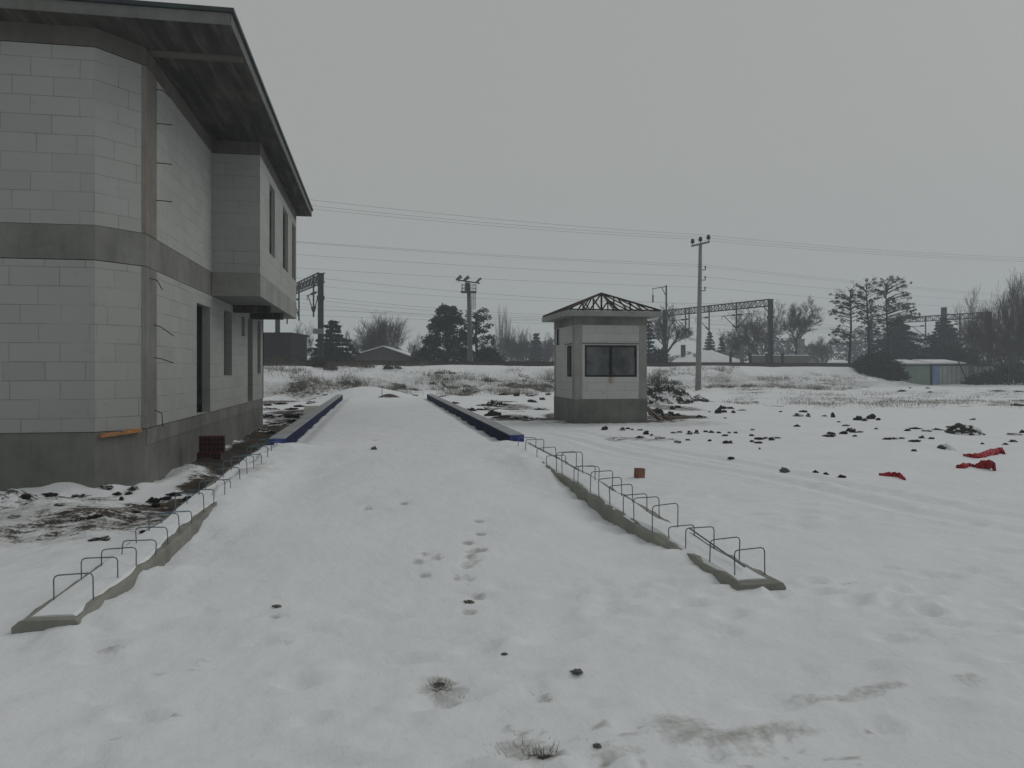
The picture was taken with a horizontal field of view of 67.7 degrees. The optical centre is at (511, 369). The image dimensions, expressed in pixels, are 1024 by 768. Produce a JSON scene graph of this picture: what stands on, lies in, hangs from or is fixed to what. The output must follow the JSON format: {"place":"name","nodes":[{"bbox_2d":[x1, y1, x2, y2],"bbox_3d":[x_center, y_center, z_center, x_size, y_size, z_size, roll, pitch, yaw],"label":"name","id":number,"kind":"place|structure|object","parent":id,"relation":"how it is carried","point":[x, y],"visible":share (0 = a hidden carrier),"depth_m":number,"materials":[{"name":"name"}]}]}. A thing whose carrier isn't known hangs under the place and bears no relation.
{"place":"outdoors","nodes":[
{"label":"outdoors","id":0,"kind":"place"},
{"bbox_2d":[0,365,1023,767],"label":"snow ground","id":1,"kind":"structure","parent":0,"point":[884,629],"depth_m":5.48,"materials":[{"name":"snow"}]},
{"bbox_2d":[86,514,104,519],"bbox_3d":[-4.518,1.608,8.277,0.141,0.074,0.160,0,0,22],"label":"soil clod","id":2,"kind":"object","parent":1,"relation":"on","point":[95,516],"visible":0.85,"depth_m":8.24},
{"bbox_2d":[88,536,110,540],"bbox_3d":[-3.962,1.635,7.332,0.216,0.059,0.073,-7,2,-14],"label":"clod","id":3,"kind":"object","parent":1,"relation":"on","point":[104,538],"visible":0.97,"depth_m":7.32,"materials":[{"name":"soil"}]},
{"bbox_2d":[11,438,281,633],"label":"ramp kerb","id":4,"kind":"structure","parent":1,"relation":"on","point":[163,541],"depth_m":5.91,"materials":[{"name":"concrete"}]},
{"bbox_2d":[0,0,312,490],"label":"unfinished building","id":5,"kind":"structure","parent":1,"relation":"on","point":[154,200],"depth_m":10.51,"materials":[{"name":"concrete"}]},
{"bbox_2d":[99,429,141,437],"bbox_3d":[-5.339,0.868,10.430,0.070,0.080,0.573,0,0,31],"label":"wooden board","id":6,"kind":"object","parent":5,"relation":"attached to","point":[119,433],"visible":1,"depth_m":10.37,"materials":[{"name":"wood"}]},
{"bbox_2d":[197,452,209,458],"bbox_3d":[-5.212,1.485,12.904,0.180,0.170,0.170,0,0,-10],"label":"brick rubble","id":7,"kind":"object","parent":1,"relation":"on","point":[202,455],"visible":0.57,"depth_m":12.82,"materials":[{"name":"brick"}]},
{"bbox_2d":[199,435,211,452],"bbox_3d":[-5.168,1.260,12.886,0.200,0.280,0.156,0,0,-16],"label":"hollow brick","id":8,"kind":"object","parent":7,"relation":"on","point":[205,443],"visible":0.99,"depth_m":12.81,"materials":[{"name":"brick"}]},
{"bbox_2d":[210,453,220,459],"bbox_3d":[-4.990,1.485,12.857,0.170,0.170,0.146,0,0,-19],"label":"hollow brick","id":9,"kind":"object","parent":1,"relation":"on","point":[217,456],"visible":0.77,"depth_m":12.80,"materials":[{"name":"brick"}]},
{"bbox_2d":[212,435,224,452],"bbox_3d":[-4.958,1.260,12.903,0.200,0.280,0.156,0,0,-15],"label":"hollow brick","id":10,"kind":"object","parent":9,"relation":"on","point":[218,443],"visible":1,"depth_m":12.83,"materials":[{"name":"brick"}]},
{"bbox_2d":[263,413,284,418],"bbox_3d":[-7.876,1.585,25.280,0.917,0.268,0.744,5,1,14],"label":"soil clod","id":11,"kind":"object","parent":1,"relation":"on","point":[271,415],"visible":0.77,"depth_m":25.10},
{"bbox_2d":[266,421,289,425],"bbox_3d":[-7.055,1.665,22.988,0.807,0.202,0.651,0,0,-26],"label":"soil clod","id":12,"kind":"object","parent":1,"relation":"on","point":[280,423],"visible":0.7,"depth_m":22.91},
{"bbox_2d":[263,332,308,359],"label":"shed","id":13,"kind":"structure","parent":1,"relation":"on","point":[282,344],"depth_m":76.00,"materials":[{"name":"metal"}]},
{"bbox_2d":[284,413,299,418],"bbox_3d":[-7.377,1.569,25.392,0.715,0.209,0.571,0,0,-37],"label":"soil clod","id":14,"kind":"object","parent":1,"relation":"on","point":[288,416],"visible":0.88,"depth_m":25.28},
{"bbox_2d":[275,272,324,359],"bbox_3d":[-20.358,-3.950,72.265,1.053,8.400,19.883,0,0,-27],"label":"catenary gantry","id":15,"kind":"object","parent":1,"relation":"on","point":[319,283],"visible":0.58,"depth_m":63.86,"materials":[{"name":"grey metal"}]},
{"bbox_2d":[314,296,963,326],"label":"overhead wire","id":16,"kind":"object","parent":15,"relation":"hanging from","point":[540,314],"visible":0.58,"depth_m":79.38,"materials":[{"name":"metal"}]},
{"bbox_2d":[292,321,314,354],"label":"bare tree","id":17,"kind":"object","parent":1,"relation":"on","point":[309,340],"visible":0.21,"depth_m":84.20,"materials":[{"name":"grey plant"}]},
{"bbox_2d":[311,355,329,367],"bbox_3d":[-14.601,-0.613,58.251,1.506,1.039,2.044,0,0,-10],"label":"dry shrub","id":18,"kind":"object","parent":1,"relation":"on","point":[322,361],"visible":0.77,"depth_m":57.83,"materials":[{"name":"plant"}]},
{"bbox_2d":[322,361,337,369],"bbox_3d":[-13.718,-0.328,57.665,1.231,0.783,2.048,0,0,-10],"label":"dry shrub","id":19,"kind":"object","parent":1,"relation":"on","point":[329,366],"visible":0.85,"depth_m":57.18,"materials":[{"name":"plant"}]},
{"bbox_2d":[308,320,359,359],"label":"conifer","id":20,"kind":"object","parent":1,"relation":"on","point":[333,351],"visible":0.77,"depth_m":79.57,"materials":[{"name":"green plant"}]},
{"bbox_2d":[344,310,412,352],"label":"bare tree","id":21,"kind":"object","parent":1,"relation":"on","point":[377,337],"visible":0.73,"depth_m":96.64,"materials":[{"name":"grey plant"}]},
{"bbox_2d":[351,346,413,360],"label":"gable house","id":22,"kind":"structure","parent":1,"relation":"on","point":[383,353],"depth_m":92.00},
{"bbox_2d":[269,394,523,444],"bbox_3d":[-3.732,1.444,19.675,4.671,1.012,18.550,0,0,-10],"label":"weighbridge","id":23,"kind":"object","parent":1,"relation":"on","point":[295,431],"visible":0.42,"depth_m":14.31,"materials":[{"name":"blue paint"}]},
{"bbox_2d":[407,332,429,354],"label":"bare tree","id":24,"kind":"object","parent":1,"relation":"on","point":[412,350],"visible":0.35,"depth_m":109.56,"materials":[{"name":"grey plant"}]},
{"bbox_2d":[410,350,426,360],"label":"bush","id":25,"kind":"object","parent":1,"relation":"on","point":[412,354],"visible":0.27,"depth_m":86.82,"materials":[{"name":"plant"}]},
{"bbox_2d":[426,676,455,690],"bbox_3d":[-0.374,1.664,4.014,0.166,0.072,0.161,0,0,40],"label":"grass tuft","id":26,"kind":"object","parent":1,"relation":"on","point":[440,683],"visible":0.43,"depth_m":4.04,"materials":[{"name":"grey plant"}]},
{"bbox_2d":[414,303,477,360],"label":"pine tree","id":27,"kind":"object","parent":1,"relation":"on","point":[448,328],"visible":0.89,"depth_m":81.23,"materials":[{"name":"green plant"}]},
{"bbox_2d":[456,275,481,360],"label":"floodlight mast","id":28,"kind":"object","parent":1,"relation":"on","point":[467,287],"visible":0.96,"depth_m":71.83,"materials":[{"name":"metal"}]},
{"bbox_2d":[462,307,506,360],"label":"pine tree","id":29,"kind":"object","parent":1,"relation":"on","point":[478,331],"visible":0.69,"depth_m":83.89,"materials":[{"name":"green plant"}]},
{"bbox_2d":[473,346,501,360],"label":"bush","id":30,"kind":"object","parent":1,"relation":"on","point":[486,352],"visible":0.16,"depth_m":84.93,"materials":[{"name":"plant"}]},
{"bbox_2d":[484,409,501,415],"bbox_3d":[-0.668,1.599,26.814,0.621,0.387,0.456,-2,0,-13],"label":"soil clod","id":31,"kind":"object","parent":1,"relation":"on","point":[491,412],"visible":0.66,"depth_m":26.71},
{"bbox_2d":[495,306,505,351],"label":"bare tree","id":32,"kind":"object","parent":1,"relation":"on","point":[499,337],"visible":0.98,"depth_m":111.96,"materials":[{"name":"grey plant"}]},
{"bbox_2d":[502,309,510,360],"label":"bare tree","id":33,"kind":"object","parent":1,"relation":"on","point":[507,335],"visible":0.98,"depth_m":111.89,"materials":[{"name":"grey plant"}]},
{"bbox_2d":[496,333,520,360],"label":"bare tree","id":34,"kind":"object","parent":1,"relation":"on","point":[510,352],"visible":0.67,"depth_m":124.79,"materials":[{"name":"grey plant"}]},
{"bbox_2d":[504,326,527,360],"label":"bare tree","id":35,"kind":"object","parent":1,"relation":"on","point":[513,350],"visible":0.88,"depth_m":124.36,"materials":[{"name":"grey plant"}]},
{"bbox_2d":[514,332,538,360],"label":"bare tree","id":36,"kind":"object","parent":1,"relation":"on","point":[529,350],"visible":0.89,"depth_m":124.24,"materials":[{"name":"grey plant"}]},
{"bbox_2d":[495,738,558,759],"bbox_3d":[0.097,1.636,3.235,0.288,0.084,0.208,0,0,-21],"label":"grass tuft","id":37,"kind":"object","parent":1,"relation":"on","point":[541,752],"visible":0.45,"depth_m":3.27,"materials":[{"name":"brown plant"}]},
{"bbox_2d":[526,332,544,360],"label":"conifer","id":38,"kind":"object","parent":1,"relation":"on","point":[535,337],"visible":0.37,"depth_m":127.70,"materials":[{"name":"green plant"}]},
{"bbox_2d":[534,331,553,361],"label":"bare tree","id":39,"kind":"object","parent":1,"relation":"on","point":[547,353],"visible":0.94,"depth_m":124.54,"materials":[{"name":"grey plant"}]},
{"bbox_2d":[542,292,661,423],"bbox_3d":[2.781,-0.238,24.575,2.990,4.476,3.340,0,0,-10],"label":"gate booth","id":40,"kind":"object","parent":1,"relation":"on","point":[600,366],"visible":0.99,"depth_m":23.32,"materials":[{"name":"concrete"}]},
{"bbox_2d":[567,345,571,376],"bbox_3d":[1.808,-0.255,23.683,0.046,0.964,0.597,0,0,-10],"label":"window frame","id":41,"kind":"structure","parent":40,"relation":"in","point":[569,348],"depth_m":23.69,"materials":[{"name":"metal"}]},
{"bbox_2d":[585,345,636,376],"bbox_3d":[3.011,-0.255,23.307,1.644,0.964,0.046,0,0,-10],"label":"window frame","id":42,"kind":"structure","parent":40,"relation":"in","point":[600,360],"depth_m":23.29,"materials":[{"name":"metal"}]},
{"bbox_2d":[263,360,1000,368],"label":"railway track","id":43,"kind":"structure","parent":1,"relation":"on","point":[501,363],"depth_m":66.92,"materials":[{"name":"metal"}]},
{"bbox_2d":[634,468,644,477],"bbox_3d":[1.941,1.586,11.628,0.125,0.165,0.110,3,-2,-30],"label":"hollow brick","id":44,"kind":"object","parent":1,"relation":"on","point":[639,472],"visible":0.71,"depth_m":11.59,"materials":[{"name":"brick"}]},
{"bbox_2d":[263,358,1023,408],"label":"dry grass","id":45,"kind":"structure","parent":1,"relation":"on","point":[470,393],"depth_m":53.79,"materials":[{"name":"plant"}]},
{"bbox_2d":[518,437,785,590],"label":"ramp kerb","id":46,"kind":"structure","parent":1,"relation":"on","point":[626,513],"depth_m":7.10,"materials":[{"name":"concrete"}]},
{"bbox_2d":[689,527,744,567],"bbox_3d":[1.674,1.455,6.287,0.013,0.143,0.846,0,0,-16],"label":"loose rod","id":47,"kind":"object","parent":46,"relation":"on","point":[738,562],"visible":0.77,"depth_m":6.23,"materials":[{"name":"metal"}]},
{"bbox_2d":[647,320,656,361],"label":"conifer","id":48,"kind":"object","parent":1,"relation":"on","point":[649,335],"visible":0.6,"depth_m":91.72,"materials":[{"name":"green plant"}]},
{"bbox_2d":[647,406,663,420],"bbox_3d":[4.489,1.374,24.150,0.120,0.458,0.833,0,0,-31],"label":"plank","id":49,"kind":"object","parent":1,"relation":"on","point":[655,413],"visible":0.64,"depth_m":24.08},
{"bbox_2d":[647,370,671,384],"bbox_3d":[12.352,0.688,64.717,2.280,1.334,2.412,0,0,-10],"label":"dry shrub","id":50,"kind":"object","parent":1,"relation":"on","point":[658,380],"visible":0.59,"depth_m":64.32,"materials":[{"name":"plant"}]},
{"bbox_2d":[649,343,670,361],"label":"bush","id":51,"kind":"object","parent":1,"relation":"on","point":[661,357],"visible":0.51,"depth_m":93.06,"materials":[{"name":"plant"}]},
{"bbox_2d":[307,327,1023,363],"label":"wood","id":52,"kind":"object","parent":1,"relation":"on","point":[855,346],"visible":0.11,"depth_m":175.88,"materials":[{"name":"plant"}]},
{"bbox_2d":[647,303,695,361],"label":"bare tree","id":53,"kind":"object","parent":1,"relation":"on","point":[661,330],"visible":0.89,"depth_m":96.36,"materials":[{"name":"grey plant"}]},
{"bbox_2d":[647,383,696,404],"bbox_3d":[7.041,1.165,37.594,4.485,1.087,3.800,0,0,0],"label":"soil heap","id":54,"kind":"object","parent":1,"relation":"on","point":[665,393],"visible":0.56,"depth_m":36.54,"materials":[{"name":"snow"}]},
{"bbox_2d":[662,416,689,418],"bbox_3d":[5.409,1.574,25.174,0.200,0.086,1.473,0,0,41],"label":"plank","id":55,"kind":"object","parent":1,"relation":"on","point":[670,417],"visible":0.93,"depth_m":24.98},
{"bbox_2d":[672,345,695,361],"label":"house","id":56,"kind":"structure","parent":1,"relation":"on","point":[683,357],"depth_m":106.40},
{"bbox_2d":[691,235,709,390],"bbox_3d":[14.800,-4.292,60.000,0.741,12.226,2.246,0,0,-36],"label":"power pole","id":57,"kind":"object","parent":1,"relation":"on","point":[698,344],"visible":0.98,"depth_m":59.86,"materials":[{"name":"concrete"}]},
{"bbox_2d":[296,254,994,301],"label":"overhead wire","id":58,"kind":"object","parent":57,"relation":"attached to","point":[617,273],"visible":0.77,"depth_m":55.99,"materials":[{"name":"metal"}]},
{"bbox_2d":[297,241,1000,294],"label":"overhead wire","id":59,"kind":"object","parent":57,"relation":"attached to","point":[628,261],"visible":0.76,"depth_m":57.28,"materials":[{"name":"metal"}]},
{"bbox_2d":[297,242,1006,296],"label":"overhead wire","id":60,"kind":"object","parent":57,"relation":"attached to","point":[609,262],"visible":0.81,"depth_m":55.85,"materials":[{"name":"metal"}]},
{"bbox_2d":[305,268,999,309],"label":"overhead wire","id":61,"kind":"object","parent":57,"relation":"attached to","point":[637,285],"visible":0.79,"depth_m":56.49,"materials":[{"name":"metal"}]},
{"bbox_2d":[318,206,1016,259],"bbox_3d":[13.937,-10.290,58.103,87.184,0.651,2.914,0,0,-21],"label":"overhead wire","id":62,"kind":"object","parent":57,"relation":"attached to","point":[649,234],"visible":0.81,"depth_m":57.32,"materials":[{"name":"metal"}]},
{"bbox_2d":[317,209,1021,261],"bbox_3d":[14.375,-10.290,59.256,88.466,0.651,3.057,0,0,-21],"label":"overhead wire","id":63,"kind":"object","parent":57,"relation":"attached to","point":[658,237],"visible":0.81,"depth_m":58.80,"materials":[{"name":"metal"}]},
{"bbox_2d":[316,200,1023,257],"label":"overhead wire","id":64,"kind":"object","parent":57,"relation":"attached to","point":[649,231],"visible":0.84,"depth_m":55.98,"materials":[{"name":"metal"}]},
{"bbox_2d":[693,394,708,401],"bbox_3d":[9.348,1.416,37.886,0.899,0.435,2.000,0,0,0],"label":"soil heap","id":65,"kind":"object","parent":1,"relation":"on","point":[698,397],"visible":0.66,"depth_m":37.46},
{"bbox_2d":[702,332,715,351],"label":"conifer","id":66,"kind":"object","parent":1,"relation":"on","point":[709,346],"visible":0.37,"depth_m":121.74,"materials":[{"name":"green plant"}]},
{"bbox_2d":[652,285,773,362],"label":"catenary gantry","id":67,"kind":"object","parent":1,"relation":"on","point":[770,316],"visible":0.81,"depth_m":92.64,"materials":[{"name":"grey metal"}]},
{"bbox_2d":[298,309,944,332],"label":"overhead wire","id":68,"kind":"object","parent":67,"relation":"hanging from","point":[541,318],"visible":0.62,"depth_m":77.97,"materials":[{"name":"metal"}]},
{"bbox_2d":[296,298,952,327],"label":"overhead wire","id":69,"kind":"object","parent":67,"relation":"hanging from","point":[531,316],"visible":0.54,"depth_m":81.08,"materials":[{"name":"metal"}]},
{"bbox_2d":[302,303,961,332],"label":"overhead wire","id":70,"kind":"object","parent":67,"relation":"hanging from","point":[530,319],"visible":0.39,"depth_m":87.39,"materials":[{"name":"metal"}]},
{"bbox_2d":[324,286,952,320],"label":"overhead wire","id":71,"kind":"object","parent":67,"relation":"hanging from","point":[532,300],"visible":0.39,"depth_m":95.71,"materials":[{"name":"metal"}]},
{"bbox_2d":[718,337,725,354],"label":"conifer","id":72,"kind":"object","parent":1,"relation":"on","point":[721,348],"visible":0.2,"depth_m":123.81,"materials":[{"name":"green plant"}]},
{"bbox_2d":[701,350,745,362],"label":"house","id":73,"kind":"structure","parent":1,"relation":"on","point":[709,356],"depth_m":109.53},
{"bbox_2d":[730,335,744,359],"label":"bare tree","id":74,"kind":"object","parent":1,"relation":"on","point":[737,355],"visible":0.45,"depth_m":124.91,"materials":[{"name":"grey plant"}]},
{"bbox_2d":[740,344,744,362],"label":"fence post","id":75,"kind":"object","parent":1,"relation":"on","point":[741,353],"visible":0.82,"depth_m":95.79,"materials":[{"name":"concrete"}]},
{"bbox_2d":[717,298,795,356],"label":"bare tree","id":76,"kind":"object","parent":1,"relation":"on","point":[744,336],"visible":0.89,"depth_m":101.14,"materials":[{"name":"grey plant"}]},
{"bbox_2d":[752,355,808,362],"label":"garden wall","id":77,"kind":"structure","parent":1,"relation":"on","point":[787,358],"depth_m":101.00,"materials":[{"name":"concrete"}]},
{"bbox_2d":[785,340,790,354],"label":"pillar","id":78,"kind":"structure","parent":1,"relation":"on","point":[787,347],"depth_m":106.00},
{"bbox_2d":[774,295,824,354],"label":"bare tree","id":79,"kind":"object","parent":1,"relation":"on","point":[803,326],"visible":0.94,"depth_m":106.21,"materials":[{"name":"grey plant"}]},
{"bbox_2d":[797,339,804,354],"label":"pillar","id":80,"kind":"structure","parent":1,"relation":"on","point":[801,346],"depth_m":104.00,"materials":[{"name":"concrete"}]},
{"bbox_2d":[806,336,830,362],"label":"bush","id":81,"kind":"object","parent":1,"relation":"on","point":[821,351],"visible":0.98,"depth_m":129.50,"materials":[{"name":"grey plant"}]},
{"bbox_2d":[828,281,871,362],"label":"pine tree","id":82,"kind":"object","parent":1,"relation":"on","point":[851,312],"visible":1,"depth_m":87.92,"materials":[{"name":"green plant"}]},
{"bbox_2d":[852,276,893,353],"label":"pine tree","id":83,"kind":"object","parent":1,"relation":"on","point":[872,309],"visible":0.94,"depth_m":89.91,"materials":[{"name":"green plant"}]},
{"bbox_2d":[850,350,911,379],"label":"hedge","id":84,"kind":"object","parent":1,"relation":"on","point":[879,366],"visible":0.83,"depth_m":82.37,"materials":[{"name":"plant"}]},
{"bbox_2d":[854,336,920,362],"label":"bush","id":85,"kind":"object","parent":1,"relation":"on","point":[901,353],"visible":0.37,"depth_m":102.87,"materials":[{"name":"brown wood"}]},
{"bbox_2d":[879,472,905,479],"bbox_3d":[5.816,1.619,11.560,0.182,0.120,0.605,0,0,-10],"label":"red sheet","id":86,"kind":"object","parent":1,"relation":"on","point":[895,474],"visible":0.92,"depth_m":11.66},
{"bbox_2d":[867,275,920,354],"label":"pine tree","id":87,"kind":"object","parent":1,"relation":"on","point":[895,321],"visible":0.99,"depth_m":87.88,"materials":[{"name":"green plant"}]},
{"bbox_2d":[870,322,923,359],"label":"conifer","id":88,"kind":"object","parent":1,"relation":"on","point":[903,333],"visible":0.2,"depth_m":111.02,"materials":[{"name":"green plant"}]},
{"bbox_2d":[888,359,930,384],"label":"sheet shed","id":89,"kind":"structure","parent":1,"relation":"on","point":[919,371],"depth_m":84.00,"materials":[{"name":"green metal"}]},
{"bbox_2d":[911,359,966,363],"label":"snowy roof","id":90,"kind":"structure","parent":89,"relation":"on","point":[937,361],"depth_m":85.82,"materials":[{"name":"snow"}]},
{"bbox_2d":[869,312,991,362],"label":"catenary gantry","id":91,"kind":"object","parent":1,"relation":"on","point":[934,319],"visible":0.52,"depth_m":114.83,"materials":[{"name":"grey metal"}]},
{"bbox_2d":[937,443,955,449],"bbox_3d":[9.045,1.627,15.871,0.321,0.185,0.800,0,0,0],"label":"soil heap","id":92,"kind":"object","parent":1,"relation":"on","point":[945,446],"visible":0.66,"depth_m":15.79,"materials":[{"name":"snow"}]},
{"bbox_2d":[912,342,982,364],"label":"bush","id":93,"kind":"object","parent":1,"relation":"on","point":[943,352],"visible":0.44,"depth_m":98.72,"materials":[{"name":"plant"}]},
{"bbox_2d":[918,317,977,358],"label":"conifer","id":94,"kind":"object","parent":1,"relation":"on","point":[945,337],"visible":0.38,"depth_m":111.39,"materials":[{"name":"green plant"}]},
{"bbox_2d":[932,366,967,384],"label":"sheet fence","id":95,"kind":"object","parent":1,"relation":"on","point":[943,375],"visible":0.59,"depth_m":84.25,"materials":[{"name":"metal"}]},
{"bbox_2d":[932,364,965,365],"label":"lean to roof","id":96,"kind":"object","parent":95,"relation":"on","point":[948,364],"visible":0.71,"depth_m":84.10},
{"bbox_2d":[944,423,985,435],"bbox_3d":[11.729,1.550,19.764,0.885,0.324,1.400,0,0,0],"label":"soil heap","id":97,"kind":"object","parent":1,"relation":"on","point":[962,429],"visible":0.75,"depth_m":19.55,"materials":[{"name":"soil"}]},
{"bbox_2d":[945,287,1004,372],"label":"bare tree","id":98,"kind":"object","parent":1,"relation":"on","point":[971,327],"visible":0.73,"depth_m":83.75,"materials":[{"name":"grey plant"}]},
{"bbox_2d":[956,460,995,470],"bbox_3d":[7.785,1.584,12.761,0.588,0.198,0.524,0,0,40],"label":"red sheet","id":99,"kind":"object","parent":1,"relation":"on","point":[985,464],"visible":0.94,"depth_m":12.70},
{"bbox_2d":[963,447,1004,457],"bbox_3d":[9.243,1.622,14.817,1.591,0.145,0.385,0,0,-34],"label":"red sheet","id":100,"kind":"object","parent":1,"relation":"on","point":[990,452],"visible":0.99,"depth_m":14.66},
{"bbox_2d":[973,366,995,375],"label":"wall","id":101,"kind":"structure","parent":1,"relation":"on","point":[986,368],"depth_m":90.00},
{"bbox_2d":[960,362,1023,384],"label":"hedge","id":102,"kind":"object","parent":1,"relation":"on","point":[983,378],"visible":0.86,"depth_m":81.39,"materials":[{"name":"plant"}]},
{"bbox_2d":[963,313,1021,382],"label":"bare tree","id":103,"kind":"object","parent":1,"relation":"on","point":[995,353],"visible":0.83,"depth_m":81.74,"materials":[{"name":"grey plant"}]},
{"bbox_2d":[967,268,1023,384],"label":"bare tree","id":104,"kind":"object","parent":1,"relation":"on","point":[1003,300],"visible":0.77,"depth_m":79.80,"materials":[{"name":"grey plant"}]},
{"bbox_2d":[971,339,1023,382],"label":"bush","id":105,"kind":"object","parent":1,"relation":"on","point":[1018,355],"visible":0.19,"depth_m":91.71,"materials":[{"name":"plant"}]},
{"bbox_2d":[995,281,1023,383],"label":"bare tree","id":106,"kind":"object","parent":1,"relation":"on","point":[1018,324],"visible":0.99,"depth_m":78.16,"materials":[{"name":"grey plant"}]},
{"bbox_2d":[142,0,1023,363],"label":"sky","id":107,"kind":"structure","parent":0,"point":[894,126],"materials":[{"name":"grey"}]},
{"bbox_2d":[320,278,995,316],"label":"overhead wire","id":108,"kind":"object","parent":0,"point":[621,301],"visible":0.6,"depth_m":75.46,"materials":[{"name":"metal"}]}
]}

